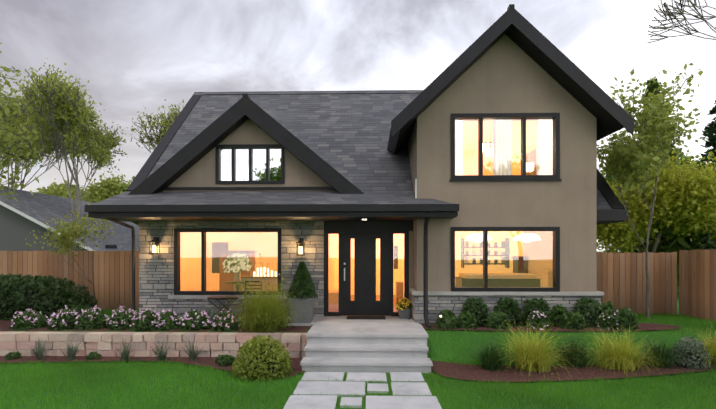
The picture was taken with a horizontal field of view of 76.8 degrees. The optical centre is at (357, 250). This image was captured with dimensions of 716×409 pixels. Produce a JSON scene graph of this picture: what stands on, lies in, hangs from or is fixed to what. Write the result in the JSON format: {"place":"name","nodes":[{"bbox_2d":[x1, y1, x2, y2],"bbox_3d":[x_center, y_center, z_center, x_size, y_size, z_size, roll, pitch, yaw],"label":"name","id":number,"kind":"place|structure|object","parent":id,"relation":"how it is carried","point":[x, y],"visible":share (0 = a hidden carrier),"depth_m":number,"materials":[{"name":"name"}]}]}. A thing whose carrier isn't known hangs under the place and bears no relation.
{"place":"outdoors","nodes":[
{"label":"outdoors","id":0,"kind":"place"},
{"bbox_2d":[0,251,715,408],"bbox_3d":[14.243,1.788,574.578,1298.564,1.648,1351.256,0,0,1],"label":"ground","id":1,"kind":"structure","parent":0,"point":[438,346],"depth_m":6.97,"materials":[{"name":"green plant"}]},
{"bbox_2d":[0,43,44,201],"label":"overhanging tree","id":2,"kind":"object","parent":1,"relation":"on","point":[13,148],"depth_m":13.83,"materials":[{"name":"green plant"}]},
{"bbox_2d":[0,83,75,189],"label":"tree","id":3,"kind":"object","parent":1,"relation":"on","point":[20,164],"visible":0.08,"depth_m":30.30,"materials":[{"name":"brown plant"}]},
{"bbox_2d":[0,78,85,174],"bbox_3d":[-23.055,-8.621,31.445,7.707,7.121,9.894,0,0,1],"label":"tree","id":4,"kind":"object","parent":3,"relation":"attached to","point":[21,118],"visible":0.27,"depth_m":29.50,"materials":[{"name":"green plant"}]},
{"bbox_2d":[34,178,85,199],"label":"tree","id":5,"kind":"object","parent":1,"relation":"on","point":[60,190],"visible":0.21,"depth_m":79.23,"materials":[{"name":"green plant"}]},
{"bbox_2d":[13,69,120,233],"bbox_3d":[-17.482,-4.349,27.870,5.771,12.153,5.851,0,0,-43],"label":"tree","id":6,"kind":"object","parent":1,"relation":"on","point":[57,138],"visible":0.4,"depth_m":26.86,"materials":[{"name":"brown plant"}]},
{"bbox_2d":[7,58,128,172],"bbox_3d":[-17.434,-7.934,27.646,6.580,6.217,6.693,0,0,-38],"label":"tree foliage","id":7,"kind":"object","parent":6,"relation":"on","point":[99,137],"visible":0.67,"depth_m":26.32,"materials":[{"name":"green plant"}]},
{"bbox_2d":[0,188,138,277],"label":"neighbour house","id":8,"kind":"structure","parent":1,"relation":"on","point":[24,216],"depth_m":27.38,"materials":[{"name":"grey"}]},
{"bbox_2d":[25,204,120,305],"bbox_3d":[-6.739,0.208,10.903,1.918,2.712,1.698,0,0,1],"label":"tree","id":9,"kind":"object","parent":1,"relation":"on","point":[62,235],"depth_m":10.73,"materials":[{"name":"green plant"}]},
{"bbox_2d":[80,171,136,224],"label":"tree","id":10,"kind":"object","parent":1,"relation":"on","point":[107,188],"visible":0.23,"depth_m":67.67,"materials":[{"name":"green plant"}]},
{"bbox_2d":[123,176,138,225],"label":"distant tree foliage","id":11,"kind":"object","parent":1,"relation":"on","point":[133,177],"depth_m":60.57,"materials":[{"name":"green plant"}]},
{"bbox_2d":[0,355,302,376],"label":"mulch bed","id":12,"kind":"object","parent":1,"relation":"on","point":[210,361],"visible":0.29,"depth_m":8.18,"materials":[{"name":"brown soil"}]},
{"bbox_2d":[0,331,306,357],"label":"retaining wall","id":13,"kind":"structure","parent":1,"relation":"on","point":[214,344],"depth_m":8.48,"materials":[{"name":"stone"}]},
{"bbox_2d":[0,320,311,333],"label":"mulch bed","id":14,"kind":"object","parent":1,"relation":"on","point":[5,325],"visible":0.1,"depth_m":8.86,"materials":[{"name":"brown soil"}]},
{"bbox_2d":[132,104,183,153],"bbox_3d":[-11.476,-4.361,33.252,7.752,12.201,8.238,0,0,41],"label":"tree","id":15,"kind":"object","parent":1,"relation":"on","point":[153,128],"visible":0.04,"depth_m":32.95,"materials":[{"name":"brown plant"}]},
{"bbox_2d":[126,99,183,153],"bbox_3d":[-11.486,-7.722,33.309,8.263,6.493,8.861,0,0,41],"label":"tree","id":16,"kind":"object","parent":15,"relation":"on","point":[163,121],"visible":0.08,"depth_m":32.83,"materials":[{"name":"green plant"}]},
{"bbox_2d":[180,232,333,290],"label":"interior wall","id":17,"kind":"structure","parent":1,"relation":"on","point":[251,243],"depth_m":14.47,"materials":[{"name":"paint"}]},
{"bbox_2d":[224,281,250,290],"bbox_3d":[-3.296,1.171,12.368,0.700,0.664,0.700,0,0,1],"label":"table","id":18,"kind":"object","parent":17,"relation":"in","point":[233,282],"depth_m":12.29,"materials":[{"name":"brown wood"}]},
{"bbox_2d":[222,252,251,281],"bbox_3d":[-3.311,0.433,12.375,0.851,0.813,0.574,0,0,1],"label":"flower arrangement","id":19,"kind":"object","parent":18,"relation":"on","point":[237,267],"depth_m":12.29,"materials":[{"name":"white plant"}]},
{"bbox_2d":[212,242,277,290],"bbox_3d":[-3.725,0.498,13.917,4.015,2.010,1.633,0,0,43],"label":"living room furniture","id":20,"kind":"object","parent":17,"relation":"in","point":[220,256],"depth_m":13.99,"materials":[{"name":"brown wood"}]},
{"bbox_2d":[236,254,286,314],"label":"tall stalks","id":21,"kind":"object","parent":1,"relation":"on","point":[265,285],"visible":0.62,"depth_m":9.10,"materials":[{"name":"green plant"}]},
{"bbox_2d":[94,211,431,327],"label":"downspouts","id":22,"kind":"object","parent":1,"relation":"on","point":[425,276],"visible":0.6,"depth_m":9.26,"materials":[{"name":"black metal"}]},
{"bbox_2d":[178,316,432,372],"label":"front steps","id":23,"kind":"object","parent":1,"relation":"on","point":[389,344],"visible":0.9,"depth_m":8.00,"materials":[{"name":"concrete"}]},
{"bbox_2d":[207,296,238,318],"bbox_3d":[-2.956,1.262,9.909,0.672,0.498,0.672,0,0,1],"label":"bistro table","id":24,"kind":"object","parent":23,"relation":"on","point":[217,298],"visible":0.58,"depth_m":9.84,"materials":[{"name":"black metal"}]},
{"bbox_2d":[240,281,261,311],"bbox_3d":[-2.336,1.075,9.904,0.380,0.868,0.437,0,0,1],"label":"bistro chair","id":25,"kind":"object","parent":23,"relation":"on","point":[250,288],"visible":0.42,"depth_m":10.07,"materials":[{"name":"black metal"}]},
{"bbox_2d":[288,296,315,322],"bbox_3d":[-1.190,1.243,9.634,0.520,0.520,0.520,0,0,1],"label":"tall planter","id":26,"kind":"object","parent":23,"relation":"on","point":[307,312],"visible":0.77,"depth_m":9.40,"materials":[{"name":"grey concrete"}]},
{"bbox_2d":[347,316,385,318],"bbox_3d":[0.183,1.493,10.135,0.860,0.016,0.410,0,0,1],"label":"door mat","id":27,"kind":"object","parent":23,"relation":"on","point":[365,317],"depth_m":10.09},
{"bbox_2d":[398,309,409,318],"bbox_3d":[1.030,1.393,10.109,0.260,0.220,0.260,0,0,1],"label":"flower pot","id":28,"kind":"object","parent":23,"relation":"on","point":[404,314],"depth_m":9.99,"materials":[{"name":"grey ceramic"}]},
{"bbox_2d":[395,297,411,309],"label":"yellow blossoms","id":29,"kind":"object","parent":28,"relation":"on","point":[402,303],"visible":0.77,"depth_m":10.02,"materials":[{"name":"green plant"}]},
{"bbox_2d":[11,305,623,329],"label":"flower blossoms","id":30,"kind":"object","parent":1,"relation":"on","point":[106,316],"visible":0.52,"depth_m":8.95,"materials":[{"name":"pink plant"}]},
{"bbox_2d":[0,261,639,366],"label":"shrubs","id":31,"kind":"object","parent":1,"relation":"on","point":[53,284],"visible":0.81,"depth_m":9.09,"materials":[{"name":"green plant"}]},
{"bbox_2d":[0,276,707,380],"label":"shrubs","id":32,"kind":"object","parent":1,"relation":"on","point":[187,328],"visible":0.15,"depth_m":8.98,"materials":[{"name":"green plant"}]},
{"bbox_2d":[0,249,715,321],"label":"cedar fence","id":33,"kind":"object","parent":1,"relation":"on","point":[616,277],"visible":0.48,"depth_m":11.13,"materials":[{"name":"brown wood"}]},
{"bbox_2d":[283,372,441,408],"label":"path pavers","id":34,"kind":"object","parent":1,"relation":"on","point":[411,399],"visible":0.81,"depth_m":6.37,"materials":[{"name":"grey concrete"}]},
{"bbox_2d":[329,234,403,311],"bbox_3d":[0.233,0.333,13.080,2.250,2.440,4.900,0,0,1],"label":"hall shell","id":35,"kind":"object","parent":1,"relation":"on","point":[401,248],"depth_m":15.46},
{"bbox_2d":[329,246,402,308],"bbox_3d":[0.789,0.658,13.285,2.037,1.690,4.544,0,0,39],"label":"hall furniture","id":36,"kind":"object","parent":35,"relation":"in","point":[400,284],"depth_m":12.95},
{"bbox_2d":[139,221,600,323],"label":"stone walls","id":37,"kind":"structure","parent":1,"relation":"on","point":[156,279],"depth_m":10.43,"materials":[{"name":"grey stone"}]},
{"bbox_2d":[149,237,160,253],"bbox_3d":[-4.672,-0.121,10.390,0.190,0.400,0.225,0,0,1],"label":"wall lantern","id":38,"kind":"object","parent":37,"relation":"attached to","point":[156,241],"depth_m":10.35,"materials":[{"name":"black metal"}]},
{"bbox_2d":[296,238,304,255],"bbox_3d":[-1.305,-0.096,10.305,0.190,0.400,0.225,0,0,1],"label":"wall lantern","id":39,"kind":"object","parent":37,"relation":"attached to","point":[301,242],"depth_m":10.26,"materials":[{"name":"black metal"}]},
{"bbox_2d":[168,288,603,298],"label":"stone caps","id":40,"kind":"object","parent":37,"relation":"on","point":[412,291],"visible":0.62,"depth_m":9.42,"materials":[{"name":"grey stone"}]},
{"bbox_2d":[28,302,713,371],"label":"small plants","id":41,"kind":"object","parent":1,"relation":"on","point":[71,353],"visible":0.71,"depth_m":8.11,"materials":[{"name":"green plant"}]},
{"bbox_2d":[162,34,596,316],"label":"stucco walls","id":42,"kind":"structure","parent":1,"relation":"on","point":[505,73],"depth_m":9.51,"materials":[{"name":"beige paint"}]},
{"bbox_2d":[93,24,623,208],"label":"roof","id":43,"kind":"structure","parent":42,"relation":"on","point":[347,135],"depth_m":11.44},
{"bbox_2d":[85,4,633,315],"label":"trim","id":44,"kind":"structure","parent":42,"relation":"attached to","point":[339,219],"depth_m":9.51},
{"bbox_2d":[340,234,391,315],"bbox_3d":[0.184,0.545,10.460,1.185,1.896,0.060,0,0,1],"label":"front door","id":45,"kind":"structure","parent":44,"relation":"attached to","point":[364,303],"depth_m":10.43,"materials":[{"name":"black wood"}]},
{"bbox_2d":[179,118,553,311],"bbox_3d":[0.013,-0.701,10.251,8.470,4.308,0.714,0,0,9],"label":"window glass","id":46,"kind":"object","parent":44,"relation":"attached to","point":[242,164],"visible":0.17,"depth_m":10.46,"materials":[{"name":"clear glass"}]},
{"bbox_2d":[415,179,416,197],"bbox_3d":[1.232,-1.242,9.594,0.033,0.590,0.040,0,0,1],"label":"wall flashing strip","id":47,"kind":"object","parent":42,"relation":"attached to","point":[415,188],"depth_m":9.57,"materials":[{"name":"white metal"}]},
{"bbox_2d":[201,253,715,381],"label":"ornamental grass","id":48,"kind":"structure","parent":1,"relation":"on","point":[259,310],"depth_m":7.58,"materials":[{"name":"green plant"}]},
{"bbox_2d":[455,231,552,286],"bbox_3d":[3.175,0.078,11.555,3.350,2.730,3.600,0,0,1],"label":"room interior","id":49,"kind":"object","parent":1,"relation":"on","point":[497,238],"depth_m":13.28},
{"bbox_2d":[463,121,535,174],"bbox_3d":[3.175,-2.147,11.555,3.350,1.720,3.600,0,0,1],"label":"bedroom shell","id":50,"kind":"object","parent":49,"relation":"on","point":[473,147],"depth_m":12.48},
{"bbox_2d":[455,119,552,174],"bbox_3d":[3.154,-2.172,10.724,3.150,1.570,1.638,0,0,1],"label":"bedroom furnishing","id":51,"kind":"object","parent":50,"relation":"in","point":[505,154],"depth_m":9.95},
{"bbox_2d":[455,231,552,286],"bbox_3d":[4.019,0.078,12.054,2.626,2.630,2.460,0,0,1],"label":"den furniture","id":52,"kind":"object","parent":49,"relation":"in","point":[519,275],"depth_m":11.72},
{"bbox_2d":[421,323,681,330],"bbox_3d":[3.762,1.542,9.259,5.561,0.017,1.062,0,0,1],"label":"mulch bed","id":53,"kind":"object","parent":1,"relation":"on","point":[648,326],"visible":0.27,"depth_m":8.94,"materials":[{"name":"brown soil"}]},
{"bbox_2d":[456,328,689,371],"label":"dark grass","id":54,"kind":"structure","parent":1,"relation":"on","point":[490,359],"depth_m":7.71,"materials":[{"name":"green plant"}]},
{"bbox_2d":[431,338,715,381],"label":"mulch bed","id":55,"kind":"object","parent":1,"relation":"on","point":[465,371],"visible":0.69,"depth_m":7.37,"materials":[{"name":"brown soil"}]},
{"bbox_2d":[597,63,702,318],"bbox_3d":[6.393,-1.113,10.119,2.153,5.363,2.726,0,0,1],"label":"young tree","id":56,"kind":"object","parent":1,"relation":"on","point":[623,171],"depth_m":9.50,"materials":[{"name":"green plant"}]},
{"bbox_2d":[614,78,708,293],"bbox_3d":[10.984,-2.372,16.832,4.005,8.214,3.719,0,0,1],"label":"tree","id":57,"kind":"object","parent":1,"relation":"on","point":[670,245],"depth_m":15.95,"materials":[{"name":"green plant"}]},
{"bbox_2d":[633,184,702,252],"bbox_3d":[9.781,-0.413,14.894,2.942,4.067,2.944,0,0,34],"label":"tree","id":58,"kind":"object","parent":1,"relation":"on","point":[655,243],"visible":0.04,"depth_m":14.52,"materials":[{"name":"brown plant"}]},
{"bbox_2d":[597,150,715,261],"bbox_3d":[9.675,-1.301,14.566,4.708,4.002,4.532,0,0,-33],"label":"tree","id":59,"kind":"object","parent":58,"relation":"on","point":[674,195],"visible":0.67,"depth_m":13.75,"materials":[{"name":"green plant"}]},
{"bbox_2d":[647,0,715,42],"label":"tree branches","id":60,"kind":"object","parent":1,"relation":"on","point":[672,14],"visible":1,"depth_m":17.96,"materials":[{"name":"brown plant"}]},
{"bbox_2d":[676,145,699,170],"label":"distant tree foliage","id":61,"kind":"object","parent":1,"relation":"on","point":[685,157],"depth_m":42.25,"materials":[{"name":"green plant"}]},
{"bbox_2d":[695,100,715,249],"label":"dark conifer","id":62,"kind":"object","parent":1,"relation":"on","point":[710,129],"depth_m":21.49,"materials":[{"name":"green plant"}]},
{"bbox_2d":[0,0,715,250],"label":"sky","id":63,"kind":"structure","parent":0,"point":[133,55],"materials":[{"name":"grey"}]},
{"bbox_3d":[16.482,-1.567,26.018,3.650,6.395,3.936,0,0,1],"label":"leafy tree wood","id":64,"kind":"object","parent":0,"visible":0},
{"bbox_2d":[600,141,689,187],"bbox_3d":[16.501,-3.334,26.230,6.311,6.144,6.883,0,0,1],"label":"tree","id":65,"kind":"object","parent":64,"relation":"attached to","point":[611,178],"depth_m":25.74,"materials":[{"name":"green plant"}]},
{"bbox_3d":[12.880,-0.690,15.484,2.073,4.630,2.378,0,0,1],"label":"leafy tree wood","id":66,"kind":"object","parent":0,"visible":0},
{"bbox_2d":[680,138,715,249],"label":"tree","id":67,"kind":"object","parent":66,"relation":"attached to","point":[710,228],"visible":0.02,"depth_m":15.43,"materials":[{"name":"green plant"}]}
]}

